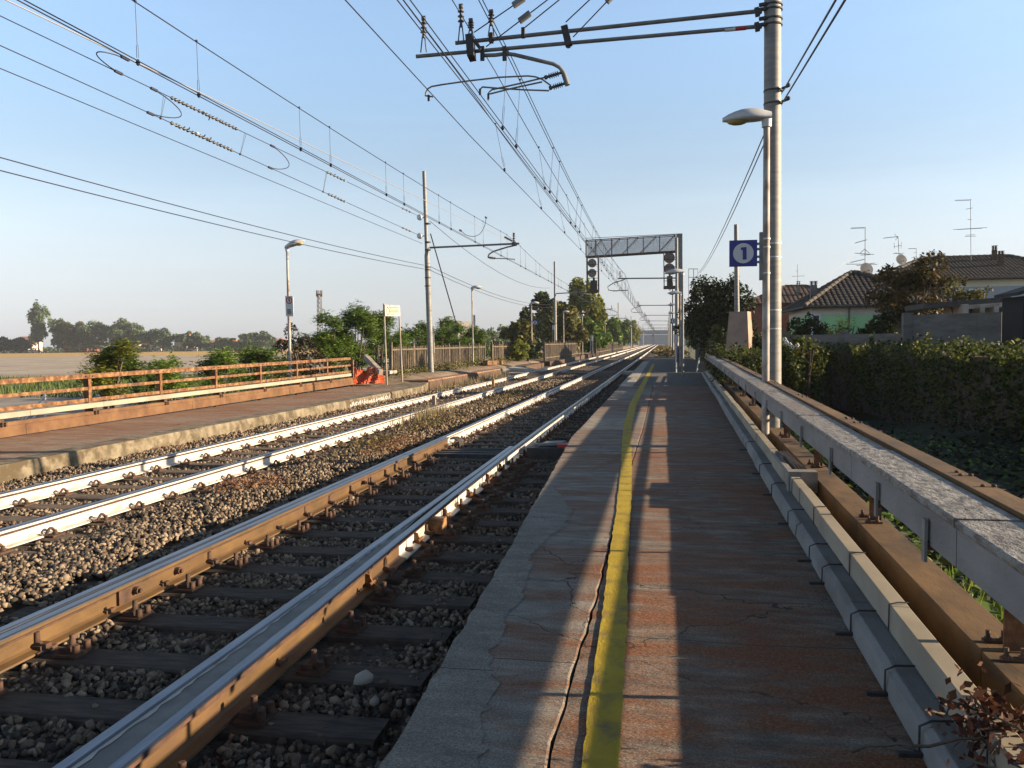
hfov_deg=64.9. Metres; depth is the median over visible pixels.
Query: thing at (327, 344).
robinia
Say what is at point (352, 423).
sleeper
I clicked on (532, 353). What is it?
dark bush
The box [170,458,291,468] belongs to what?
sleeper
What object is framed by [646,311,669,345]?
catenary mast
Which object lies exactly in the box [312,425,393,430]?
sleeper
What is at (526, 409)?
sleeper
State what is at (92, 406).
cable duct
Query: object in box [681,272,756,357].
dark tree
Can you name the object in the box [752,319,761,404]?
green bush
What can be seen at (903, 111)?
sky
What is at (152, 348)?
distant undergrowth
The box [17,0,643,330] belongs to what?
overhead line
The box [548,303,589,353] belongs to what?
broadleaf tree
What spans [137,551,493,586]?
sleeper
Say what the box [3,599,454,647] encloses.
sleeper
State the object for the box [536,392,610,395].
sleeper
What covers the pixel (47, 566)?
ballast stones
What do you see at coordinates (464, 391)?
sleeper
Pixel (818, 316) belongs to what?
window
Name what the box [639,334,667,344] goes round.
embankment
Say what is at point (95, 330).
tree
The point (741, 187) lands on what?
feeder wire
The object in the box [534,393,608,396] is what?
sleeper
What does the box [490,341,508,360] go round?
picket fence
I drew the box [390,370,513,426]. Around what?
dry grass
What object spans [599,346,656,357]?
distant sleepers
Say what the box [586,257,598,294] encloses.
railway signal
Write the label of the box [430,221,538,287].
feeder wire
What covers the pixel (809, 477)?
cable duct elbow
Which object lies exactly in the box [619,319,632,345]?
broadleaf tree
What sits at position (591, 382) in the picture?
sleeper
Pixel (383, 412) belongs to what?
sleeper
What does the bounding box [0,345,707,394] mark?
ground
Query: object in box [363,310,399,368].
robinia
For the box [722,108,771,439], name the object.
platform lamp
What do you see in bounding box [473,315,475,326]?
notice board
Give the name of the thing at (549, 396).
sleeper
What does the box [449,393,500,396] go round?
sleeper
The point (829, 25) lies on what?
feeder wire
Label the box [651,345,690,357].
verge plants
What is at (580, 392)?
sleeper
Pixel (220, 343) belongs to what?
tree
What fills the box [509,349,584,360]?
dry verge
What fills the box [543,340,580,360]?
picket fence
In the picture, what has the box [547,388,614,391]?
sleeper
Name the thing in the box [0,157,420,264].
feeder wire
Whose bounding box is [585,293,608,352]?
broadleaf tree
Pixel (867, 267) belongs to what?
satellite dish
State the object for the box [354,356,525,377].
dry undergrowth
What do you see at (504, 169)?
overhead line
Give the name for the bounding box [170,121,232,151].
bead string
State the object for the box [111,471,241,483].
sleeper
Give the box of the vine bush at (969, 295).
[940,278,992,313]
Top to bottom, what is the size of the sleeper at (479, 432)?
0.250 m
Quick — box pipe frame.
[18,394,47,424]
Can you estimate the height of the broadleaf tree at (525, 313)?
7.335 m
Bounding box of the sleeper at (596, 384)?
[575,382,620,384]
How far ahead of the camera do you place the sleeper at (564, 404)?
23.52 m
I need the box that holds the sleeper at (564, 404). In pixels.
[514,401,601,405]
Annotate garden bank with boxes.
[783,411,1023,618]
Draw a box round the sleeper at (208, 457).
[194,452,299,462]
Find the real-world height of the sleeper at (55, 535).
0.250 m
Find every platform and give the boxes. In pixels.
[0,353,594,483]
[378,357,926,767]
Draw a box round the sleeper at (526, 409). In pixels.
[504,407,595,411]
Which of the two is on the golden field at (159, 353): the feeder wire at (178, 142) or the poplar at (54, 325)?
the poplar at (54, 325)
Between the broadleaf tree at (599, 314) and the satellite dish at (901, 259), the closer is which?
the satellite dish at (901, 259)
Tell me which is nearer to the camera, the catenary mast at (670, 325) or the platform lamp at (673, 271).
the platform lamp at (673, 271)
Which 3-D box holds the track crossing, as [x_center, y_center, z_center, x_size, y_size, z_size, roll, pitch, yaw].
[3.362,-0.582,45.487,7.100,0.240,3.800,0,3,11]
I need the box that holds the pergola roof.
[905,297,1010,313]
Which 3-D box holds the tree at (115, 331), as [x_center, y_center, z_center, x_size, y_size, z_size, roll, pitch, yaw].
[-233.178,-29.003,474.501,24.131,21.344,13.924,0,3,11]
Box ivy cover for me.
[794,417,1023,610]
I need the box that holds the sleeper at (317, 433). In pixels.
[300,428,382,434]
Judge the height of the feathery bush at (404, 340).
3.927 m
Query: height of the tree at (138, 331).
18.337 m
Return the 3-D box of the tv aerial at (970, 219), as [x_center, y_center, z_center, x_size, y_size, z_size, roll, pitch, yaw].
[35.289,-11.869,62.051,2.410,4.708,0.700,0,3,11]
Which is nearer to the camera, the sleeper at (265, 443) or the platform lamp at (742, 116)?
the platform lamp at (742, 116)
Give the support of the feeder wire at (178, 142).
attached to the catenary mast at (430, 342)
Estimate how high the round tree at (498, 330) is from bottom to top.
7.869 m
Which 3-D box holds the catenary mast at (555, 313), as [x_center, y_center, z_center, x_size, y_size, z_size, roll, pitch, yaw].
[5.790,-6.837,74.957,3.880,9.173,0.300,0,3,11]
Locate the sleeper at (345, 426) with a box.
[328,422,409,427]
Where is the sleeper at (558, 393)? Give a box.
[555,391,608,394]
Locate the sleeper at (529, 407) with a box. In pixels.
[526,405,596,409]
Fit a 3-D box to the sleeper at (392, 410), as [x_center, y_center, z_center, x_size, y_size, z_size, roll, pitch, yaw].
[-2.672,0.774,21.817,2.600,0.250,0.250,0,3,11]
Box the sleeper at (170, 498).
[41,488,203,503]
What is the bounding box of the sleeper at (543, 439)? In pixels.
[427,435,562,442]
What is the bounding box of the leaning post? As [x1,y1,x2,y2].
[363,354,382,374]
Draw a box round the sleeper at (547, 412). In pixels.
[497,408,593,413]
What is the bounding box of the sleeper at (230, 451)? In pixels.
[214,448,326,456]
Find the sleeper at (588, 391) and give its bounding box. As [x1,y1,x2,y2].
[545,389,613,392]
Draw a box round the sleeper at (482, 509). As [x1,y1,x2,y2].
[269,495,529,516]
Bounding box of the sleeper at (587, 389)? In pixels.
[564,387,614,389]
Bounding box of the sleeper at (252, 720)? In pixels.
[0,680,390,750]
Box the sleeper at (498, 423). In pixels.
[467,420,582,425]
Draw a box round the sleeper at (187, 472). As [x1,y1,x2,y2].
[141,465,272,475]
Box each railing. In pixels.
[0,357,357,437]
[708,358,1023,732]
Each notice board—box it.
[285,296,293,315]
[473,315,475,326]
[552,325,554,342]
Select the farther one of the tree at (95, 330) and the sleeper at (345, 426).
the tree at (95, 330)
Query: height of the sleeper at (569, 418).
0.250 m
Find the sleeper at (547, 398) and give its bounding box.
[527,396,606,399]
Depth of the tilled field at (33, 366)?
127.43 m
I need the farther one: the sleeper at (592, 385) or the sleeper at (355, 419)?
the sleeper at (592, 385)
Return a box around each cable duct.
[0,373,350,422]
[702,372,984,767]
[705,353,1023,623]
[706,370,1023,767]
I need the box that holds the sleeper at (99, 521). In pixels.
[0,513,130,527]
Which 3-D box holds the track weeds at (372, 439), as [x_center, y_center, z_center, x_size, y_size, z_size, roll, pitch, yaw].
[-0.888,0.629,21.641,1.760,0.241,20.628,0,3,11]
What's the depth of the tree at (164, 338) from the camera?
466.53 m
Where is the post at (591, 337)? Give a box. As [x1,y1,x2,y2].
[590,335,592,355]
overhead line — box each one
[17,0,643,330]
[345,0,651,328]
[397,0,654,331]
[403,0,653,329]
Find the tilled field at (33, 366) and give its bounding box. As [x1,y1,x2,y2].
[0,351,542,376]
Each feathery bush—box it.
[67,334,145,412]
[111,346,182,407]
[143,352,206,404]
[184,346,253,404]
[228,341,293,398]
[379,327,415,358]
[394,320,440,355]
[423,316,460,353]
[441,320,484,363]
[459,324,490,358]
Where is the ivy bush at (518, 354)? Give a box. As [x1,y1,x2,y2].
[510,338,530,360]
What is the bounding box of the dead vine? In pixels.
[851,661,1023,767]
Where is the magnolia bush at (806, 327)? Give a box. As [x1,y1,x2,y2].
[786,312,827,334]
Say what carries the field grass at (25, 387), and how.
on the ground at (692, 353)
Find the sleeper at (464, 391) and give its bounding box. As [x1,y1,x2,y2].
[463,390,505,392]
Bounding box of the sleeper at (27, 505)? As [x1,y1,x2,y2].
[0,498,180,514]
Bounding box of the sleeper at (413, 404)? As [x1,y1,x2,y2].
[409,403,465,406]
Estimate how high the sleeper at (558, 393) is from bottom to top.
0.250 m
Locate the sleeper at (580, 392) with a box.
[559,390,611,393]
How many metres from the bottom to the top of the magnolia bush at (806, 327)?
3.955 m
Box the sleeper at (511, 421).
[476,417,584,423]
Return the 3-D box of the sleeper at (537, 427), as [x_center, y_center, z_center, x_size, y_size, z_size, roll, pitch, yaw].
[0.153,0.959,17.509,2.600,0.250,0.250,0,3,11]
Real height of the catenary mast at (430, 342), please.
9.631 m
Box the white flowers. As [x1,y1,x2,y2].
[783,337,799,350]
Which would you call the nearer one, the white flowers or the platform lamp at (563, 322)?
the white flowers
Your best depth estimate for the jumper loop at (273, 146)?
23.74 m
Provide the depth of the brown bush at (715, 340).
29.00 m
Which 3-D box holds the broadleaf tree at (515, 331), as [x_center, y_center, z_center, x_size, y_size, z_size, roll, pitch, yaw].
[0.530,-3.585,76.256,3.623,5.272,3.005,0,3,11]
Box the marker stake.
[432,395,435,404]
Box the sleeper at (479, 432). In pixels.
[449,428,572,435]
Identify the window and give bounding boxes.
[811,314,820,334]
[969,288,985,298]
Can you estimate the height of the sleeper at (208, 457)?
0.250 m
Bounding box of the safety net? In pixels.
[353,367,384,383]
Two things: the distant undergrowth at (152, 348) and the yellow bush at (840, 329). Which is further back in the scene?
the distant undergrowth at (152, 348)
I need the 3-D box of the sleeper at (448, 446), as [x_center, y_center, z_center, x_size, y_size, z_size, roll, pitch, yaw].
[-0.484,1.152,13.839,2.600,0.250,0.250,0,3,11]
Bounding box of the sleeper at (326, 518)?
[248,506,522,530]
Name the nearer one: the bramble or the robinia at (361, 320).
the bramble
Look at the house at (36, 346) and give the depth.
510.27 m
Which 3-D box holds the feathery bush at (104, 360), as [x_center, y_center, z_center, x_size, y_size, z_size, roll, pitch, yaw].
[-13.647,-0.027,27.146,2.446,3.303,2.767,-3,3,-33]
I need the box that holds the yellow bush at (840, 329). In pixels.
[825,322,850,333]
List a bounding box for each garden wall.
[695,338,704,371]
[782,331,900,413]
[901,312,1001,351]
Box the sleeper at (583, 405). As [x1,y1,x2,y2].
[530,403,599,407]
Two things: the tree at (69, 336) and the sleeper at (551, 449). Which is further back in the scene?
the tree at (69, 336)
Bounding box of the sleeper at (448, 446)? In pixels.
[409,443,461,449]
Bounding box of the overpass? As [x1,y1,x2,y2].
[493,328,674,347]
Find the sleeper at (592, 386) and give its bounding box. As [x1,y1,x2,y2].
[556,384,618,386]
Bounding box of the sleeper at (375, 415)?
[368,412,399,416]
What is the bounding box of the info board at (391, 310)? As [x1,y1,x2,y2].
[383,304,402,384]
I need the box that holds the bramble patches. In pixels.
[790,432,1023,598]
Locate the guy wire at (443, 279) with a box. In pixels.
[430,234,456,322]
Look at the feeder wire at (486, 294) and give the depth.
47.47 m
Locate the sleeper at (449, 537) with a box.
[207,520,515,546]
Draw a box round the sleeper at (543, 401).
[521,399,604,402]
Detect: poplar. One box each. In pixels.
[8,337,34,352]
[26,299,50,352]
[46,317,66,352]
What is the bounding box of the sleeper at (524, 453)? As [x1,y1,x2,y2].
[396,448,526,457]
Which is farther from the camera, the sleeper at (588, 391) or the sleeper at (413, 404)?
the sleeper at (588, 391)
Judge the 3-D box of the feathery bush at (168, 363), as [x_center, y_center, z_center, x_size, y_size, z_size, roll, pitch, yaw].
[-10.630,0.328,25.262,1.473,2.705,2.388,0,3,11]
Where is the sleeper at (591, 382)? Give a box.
[565,380,621,382]
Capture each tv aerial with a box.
[850,227,876,265]
[883,236,902,265]
[953,199,986,236]
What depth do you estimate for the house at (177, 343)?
484.52 m
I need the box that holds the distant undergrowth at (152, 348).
[1,344,316,352]
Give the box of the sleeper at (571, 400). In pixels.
[522,397,604,400]
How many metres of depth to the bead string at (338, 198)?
28.13 m
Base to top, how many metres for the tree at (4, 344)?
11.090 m
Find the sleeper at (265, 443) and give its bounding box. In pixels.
[253,439,345,446]
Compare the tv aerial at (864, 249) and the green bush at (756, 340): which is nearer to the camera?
the green bush at (756, 340)
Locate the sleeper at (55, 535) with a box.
[28,527,87,542]
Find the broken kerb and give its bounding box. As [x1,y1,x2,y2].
[381,370,396,380]
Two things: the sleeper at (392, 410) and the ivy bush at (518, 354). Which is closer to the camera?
the sleeper at (392, 410)
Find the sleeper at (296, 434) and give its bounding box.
[284,431,379,438]
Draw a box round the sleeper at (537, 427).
[460,422,578,428]
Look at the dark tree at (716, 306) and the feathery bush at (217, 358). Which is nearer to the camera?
the feathery bush at (217, 358)
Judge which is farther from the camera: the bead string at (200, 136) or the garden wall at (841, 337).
the garden wall at (841, 337)
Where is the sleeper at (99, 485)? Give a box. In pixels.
[76,479,236,493]
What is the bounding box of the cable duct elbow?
[772,451,817,492]
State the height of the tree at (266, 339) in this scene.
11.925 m
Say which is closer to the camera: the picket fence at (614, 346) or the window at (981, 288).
the window at (981, 288)
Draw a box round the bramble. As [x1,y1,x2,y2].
[782,424,1001,621]
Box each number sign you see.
[532,320,537,324]
[729,232,762,279]
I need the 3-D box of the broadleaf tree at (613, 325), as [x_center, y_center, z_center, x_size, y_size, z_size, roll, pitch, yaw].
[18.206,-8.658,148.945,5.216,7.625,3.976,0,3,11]
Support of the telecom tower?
on the golden field at (159, 353)
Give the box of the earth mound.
[317,345,637,390]
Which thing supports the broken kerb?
on the earth mound
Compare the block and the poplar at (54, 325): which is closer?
the block
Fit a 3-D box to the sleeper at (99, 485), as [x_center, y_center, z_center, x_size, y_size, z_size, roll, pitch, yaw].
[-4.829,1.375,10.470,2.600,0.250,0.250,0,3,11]
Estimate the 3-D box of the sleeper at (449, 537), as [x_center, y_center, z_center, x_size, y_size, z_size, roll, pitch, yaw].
[-1.452,1.460,7.716,3.100,0.279,0.250,0,3,11]
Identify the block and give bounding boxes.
[483,361,502,364]
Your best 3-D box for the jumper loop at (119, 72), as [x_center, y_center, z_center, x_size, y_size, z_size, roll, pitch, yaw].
[-8.223,-6.666,16.675,0.539,0.156,1.126,0,3,11]
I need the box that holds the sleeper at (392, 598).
[71,573,476,612]
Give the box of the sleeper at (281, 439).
[269,435,366,442]
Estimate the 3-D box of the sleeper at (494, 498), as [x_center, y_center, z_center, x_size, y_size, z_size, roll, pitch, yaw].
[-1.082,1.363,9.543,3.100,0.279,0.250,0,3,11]
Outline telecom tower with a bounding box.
[316,290,322,331]
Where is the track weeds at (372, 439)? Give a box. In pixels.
[307,386,541,466]
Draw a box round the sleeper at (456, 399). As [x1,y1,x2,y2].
[436,397,489,400]
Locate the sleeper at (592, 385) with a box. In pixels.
[574,383,616,385]
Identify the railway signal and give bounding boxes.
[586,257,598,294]
[663,252,674,290]
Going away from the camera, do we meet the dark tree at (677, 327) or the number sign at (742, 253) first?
the number sign at (742, 253)
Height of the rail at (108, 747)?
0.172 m
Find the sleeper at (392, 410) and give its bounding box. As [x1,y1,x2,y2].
[387,408,442,412]
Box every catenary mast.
[416,0,790,427]
[417,171,519,371]
[554,261,594,339]
[607,238,678,361]
[631,282,673,349]
[631,316,637,347]
[641,302,671,346]
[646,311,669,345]
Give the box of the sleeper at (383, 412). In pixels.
[379,410,407,414]
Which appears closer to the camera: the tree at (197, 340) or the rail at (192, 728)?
the rail at (192, 728)
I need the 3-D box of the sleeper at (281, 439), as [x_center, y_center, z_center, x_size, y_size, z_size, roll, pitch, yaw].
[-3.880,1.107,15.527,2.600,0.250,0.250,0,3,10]
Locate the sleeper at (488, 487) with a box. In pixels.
[322,477,542,494]
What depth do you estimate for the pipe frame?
25.18 m
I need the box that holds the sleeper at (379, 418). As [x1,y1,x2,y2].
[359,414,425,419]
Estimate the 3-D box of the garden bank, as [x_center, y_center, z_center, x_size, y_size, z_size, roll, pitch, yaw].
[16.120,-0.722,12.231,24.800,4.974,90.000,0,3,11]
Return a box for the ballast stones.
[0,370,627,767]
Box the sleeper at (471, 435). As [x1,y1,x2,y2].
[440,432,570,439]
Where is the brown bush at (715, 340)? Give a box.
[700,324,726,376]
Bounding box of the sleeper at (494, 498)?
[298,486,537,504]
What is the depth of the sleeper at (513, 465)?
11.90 m
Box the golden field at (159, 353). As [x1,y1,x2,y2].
[0,350,379,356]
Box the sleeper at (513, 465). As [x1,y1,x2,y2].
[374,457,552,470]
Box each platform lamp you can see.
[284,239,303,384]
[471,285,481,363]
[530,301,538,338]
[563,311,569,340]
[665,269,683,377]
[668,291,680,366]
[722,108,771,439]
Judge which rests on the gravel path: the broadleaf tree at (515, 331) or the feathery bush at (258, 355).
the feathery bush at (258, 355)
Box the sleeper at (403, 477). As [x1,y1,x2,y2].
[339,470,547,485]
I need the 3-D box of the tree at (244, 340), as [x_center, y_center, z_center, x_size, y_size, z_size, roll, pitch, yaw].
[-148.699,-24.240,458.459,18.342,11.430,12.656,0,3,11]
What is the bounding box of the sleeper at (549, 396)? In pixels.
[548,395,608,397]
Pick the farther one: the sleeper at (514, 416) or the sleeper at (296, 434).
the sleeper at (514, 416)
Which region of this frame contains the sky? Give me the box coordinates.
[0,0,1023,347]
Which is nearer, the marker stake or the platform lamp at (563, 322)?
the marker stake
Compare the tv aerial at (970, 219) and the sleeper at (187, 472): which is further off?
the tv aerial at (970, 219)
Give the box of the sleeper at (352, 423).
[339,419,410,424]
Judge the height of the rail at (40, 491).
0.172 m
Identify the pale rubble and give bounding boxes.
[353,618,413,705]
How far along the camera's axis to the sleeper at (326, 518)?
8.23 m
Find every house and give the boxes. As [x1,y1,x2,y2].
[9,336,42,352]
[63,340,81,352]
[142,343,161,351]
[174,333,197,350]
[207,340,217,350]
[742,281,817,347]
[781,270,922,334]
[879,245,1023,298]
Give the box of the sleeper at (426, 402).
[422,399,474,403]
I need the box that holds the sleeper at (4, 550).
[0,543,38,556]
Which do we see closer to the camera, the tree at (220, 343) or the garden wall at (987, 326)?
the garden wall at (987, 326)
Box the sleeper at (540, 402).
[538,400,601,403]
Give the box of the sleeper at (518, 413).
[514,410,592,415]
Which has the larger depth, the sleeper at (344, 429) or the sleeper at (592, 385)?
the sleeper at (592, 385)
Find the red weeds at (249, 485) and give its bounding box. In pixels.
[182,425,434,496]
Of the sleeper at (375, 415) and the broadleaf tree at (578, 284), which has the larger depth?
the broadleaf tree at (578, 284)
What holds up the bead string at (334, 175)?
attached to the feeder wire at (162, 93)
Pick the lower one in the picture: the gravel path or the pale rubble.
the pale rubble
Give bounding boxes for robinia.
[295,309,362,379]
[326,300,383,377]
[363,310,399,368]
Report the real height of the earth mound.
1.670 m
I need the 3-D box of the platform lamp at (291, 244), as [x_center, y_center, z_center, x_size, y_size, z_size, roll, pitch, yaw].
[-7.281,-2.414,27.208,0.684,4.905,0.340,0,3,11]
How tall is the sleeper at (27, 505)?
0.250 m
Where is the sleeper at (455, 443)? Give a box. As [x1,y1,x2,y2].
[425,440,540,447]
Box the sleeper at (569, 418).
[482,415,588,420]
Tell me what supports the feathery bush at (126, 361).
on the gravel path
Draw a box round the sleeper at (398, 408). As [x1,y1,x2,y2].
[395,406,455,410]
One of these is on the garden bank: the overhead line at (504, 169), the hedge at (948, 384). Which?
the hedge at (948, 384)
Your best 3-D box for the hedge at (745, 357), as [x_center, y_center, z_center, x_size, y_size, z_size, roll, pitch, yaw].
[6.573,-0.001,22.708,1.181,2.440,3.210,-1,3,-3]
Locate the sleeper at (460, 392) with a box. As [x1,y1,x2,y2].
[458,391,503,393]
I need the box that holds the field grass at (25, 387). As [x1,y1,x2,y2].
[0,372,374,397]
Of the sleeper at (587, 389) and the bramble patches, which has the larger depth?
the sleeper at (587, 389)
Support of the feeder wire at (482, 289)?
attached to the catenary mast at (430, 342)
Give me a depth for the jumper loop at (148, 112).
18.51 m
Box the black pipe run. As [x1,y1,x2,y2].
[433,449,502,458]
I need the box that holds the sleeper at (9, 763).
[0,758,206,767]
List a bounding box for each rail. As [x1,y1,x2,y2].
[0,344,651,547]
[0,344,655,634]
[0,345,645,509]
[0,436,462,673]
[52,446,512,767]
[108,346,655,767]
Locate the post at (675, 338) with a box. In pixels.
[674,334,677,372]
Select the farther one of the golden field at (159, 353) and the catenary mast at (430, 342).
the golden field at (159, 353)
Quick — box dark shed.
[994,286,1023,354]
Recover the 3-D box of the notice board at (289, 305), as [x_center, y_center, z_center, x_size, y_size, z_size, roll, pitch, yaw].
[-7.505,-2.626,27.164,0.285,0.699,0.026,0,3,11]
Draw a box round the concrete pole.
[725,224,752,364]
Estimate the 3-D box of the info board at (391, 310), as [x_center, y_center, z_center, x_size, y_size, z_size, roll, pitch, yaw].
[-4.729,-1.503,32.025,0.153,3.321,1.306,0,3,21]
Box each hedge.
[710,341,761,408]
[781,327,832,405]
[781,332,1023,441]
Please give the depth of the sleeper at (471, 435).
15.57 m
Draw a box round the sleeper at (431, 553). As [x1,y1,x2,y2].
[168,534,505,564]
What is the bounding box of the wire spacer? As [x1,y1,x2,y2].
[159,96,326,192]
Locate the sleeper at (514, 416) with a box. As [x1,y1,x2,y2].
[485,413,589,417]
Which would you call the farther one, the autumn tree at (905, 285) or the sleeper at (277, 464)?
the autumn tree at (905, 285)
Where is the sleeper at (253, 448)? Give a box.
[233,443,343,451]
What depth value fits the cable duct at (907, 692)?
3.85 m
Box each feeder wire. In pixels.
[0,15,417,215]
[0,45,417,234]
[0,68,419,242]
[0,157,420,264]
[0,170,422,268]
[6,0,510,241]
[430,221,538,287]
[430,270,550,307]
[432,267,550,304]
[698,90,782,272]
[703,104,781,268]
[781,0,845,103]
[783,0,836,90]
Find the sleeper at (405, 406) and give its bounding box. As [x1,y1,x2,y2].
[402,404,464,408]
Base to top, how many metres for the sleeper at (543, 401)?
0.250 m
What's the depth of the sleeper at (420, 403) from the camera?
24.30 m
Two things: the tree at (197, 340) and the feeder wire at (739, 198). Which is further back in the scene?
the tree at (197, 340)
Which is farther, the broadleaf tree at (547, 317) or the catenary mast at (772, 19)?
the broadleaf tree at (547, 317)
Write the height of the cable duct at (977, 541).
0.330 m
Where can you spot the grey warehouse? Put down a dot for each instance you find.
(466, 324)
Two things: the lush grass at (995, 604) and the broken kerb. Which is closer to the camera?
the lush grass at (995, 604)
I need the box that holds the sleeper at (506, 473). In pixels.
[356,463,550,477]
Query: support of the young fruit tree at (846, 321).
on the garden bank
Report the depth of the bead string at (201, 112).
20.19 m
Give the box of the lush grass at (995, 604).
[933,556,1002,623]
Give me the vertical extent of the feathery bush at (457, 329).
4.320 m
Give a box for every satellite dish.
[860,263,872,272]
[896,254,906,265]
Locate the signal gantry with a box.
[585,233,697,356]
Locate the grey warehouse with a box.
[440,321,470,343]
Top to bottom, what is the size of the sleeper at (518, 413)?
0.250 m
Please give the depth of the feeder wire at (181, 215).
19.14 m
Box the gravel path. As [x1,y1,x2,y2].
[0,394,284,425]
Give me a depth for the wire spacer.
21.95 m
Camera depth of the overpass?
421.15 m
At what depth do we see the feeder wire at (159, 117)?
17.21 m
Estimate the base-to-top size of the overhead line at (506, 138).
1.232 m
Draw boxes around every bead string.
[170,96,237,129]
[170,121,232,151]
[326,171,345,181]
[328,193,345,202]
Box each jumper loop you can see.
[96,51,129,75]
[146,87,181,117]
[268,144,288,169]
[459,216,486,236]
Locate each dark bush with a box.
[272,322,329,393]
[518,339,539,360]
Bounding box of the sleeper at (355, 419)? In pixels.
[348,416,413,421]
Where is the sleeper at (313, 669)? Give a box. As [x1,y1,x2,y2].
[17,631,431,692]
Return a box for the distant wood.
[7,344,379,351]
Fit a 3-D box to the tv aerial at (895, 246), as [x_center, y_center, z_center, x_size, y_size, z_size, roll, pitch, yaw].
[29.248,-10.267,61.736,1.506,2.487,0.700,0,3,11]
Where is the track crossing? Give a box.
[506,371,632,375]
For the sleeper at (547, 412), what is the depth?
21.07 m
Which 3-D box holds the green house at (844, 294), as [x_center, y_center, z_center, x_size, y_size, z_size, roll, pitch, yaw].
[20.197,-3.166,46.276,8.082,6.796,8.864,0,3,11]
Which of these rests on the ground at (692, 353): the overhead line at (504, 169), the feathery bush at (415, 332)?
the feathery bush at (415, 332)
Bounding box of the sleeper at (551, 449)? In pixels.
[462,440,567,458]
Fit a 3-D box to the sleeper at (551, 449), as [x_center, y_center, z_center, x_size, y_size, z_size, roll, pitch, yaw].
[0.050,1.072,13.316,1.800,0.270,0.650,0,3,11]
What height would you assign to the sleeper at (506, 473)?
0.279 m
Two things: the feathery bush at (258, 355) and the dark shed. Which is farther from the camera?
the feathery bush at (258, 355)
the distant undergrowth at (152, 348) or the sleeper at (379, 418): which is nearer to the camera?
the sleeper at (379, 418)
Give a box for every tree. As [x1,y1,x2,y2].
[0,336,16,352]
[58,321,84,352]
[76,320,108,350]
[100,318,132,348]
[121,322,151,349]
[142,327,178,351]
[178,331,192,350]
[188,331,211,350]
[214,337,236,349]
[234,332,258,348]
[251,331,276,350]
[475,327,504,356]
[497,318,537,355]
[497,324,509,353]
[519,306,545,352]
[528,291,566,342]
[536,300,558,342]
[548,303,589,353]
[564,277,598,320]
[580,315,612,356]
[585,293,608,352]
[601,316,623,344]
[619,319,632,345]
[626,320,642,347]
[674,303,706,363]
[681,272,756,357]
[827,313,856,333]
[855,308,904,333]
[863,249,968,330]
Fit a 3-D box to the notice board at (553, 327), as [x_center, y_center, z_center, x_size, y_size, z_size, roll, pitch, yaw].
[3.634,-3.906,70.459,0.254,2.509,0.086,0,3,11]
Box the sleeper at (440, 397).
[438,395,488,398]
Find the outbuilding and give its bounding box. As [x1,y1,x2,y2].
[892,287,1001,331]
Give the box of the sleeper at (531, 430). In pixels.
[452,425,575,432]
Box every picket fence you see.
[389,342,485,371]
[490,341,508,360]
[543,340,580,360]
[595,341,622,356]
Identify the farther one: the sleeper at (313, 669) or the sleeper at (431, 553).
the sleeper at (431, 553)
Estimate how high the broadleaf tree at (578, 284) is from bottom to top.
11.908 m
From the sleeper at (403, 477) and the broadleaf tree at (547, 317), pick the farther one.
the broadleaf tree at (547, 317)
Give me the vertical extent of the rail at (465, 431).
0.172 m
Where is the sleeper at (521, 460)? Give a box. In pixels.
[391,453,549,463]
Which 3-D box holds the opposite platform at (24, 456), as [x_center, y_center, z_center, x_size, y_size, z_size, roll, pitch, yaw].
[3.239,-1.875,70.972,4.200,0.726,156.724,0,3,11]
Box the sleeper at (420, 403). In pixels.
[416,401,469,404]
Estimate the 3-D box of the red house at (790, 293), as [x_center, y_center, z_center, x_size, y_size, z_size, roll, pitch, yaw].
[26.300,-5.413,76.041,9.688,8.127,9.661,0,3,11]

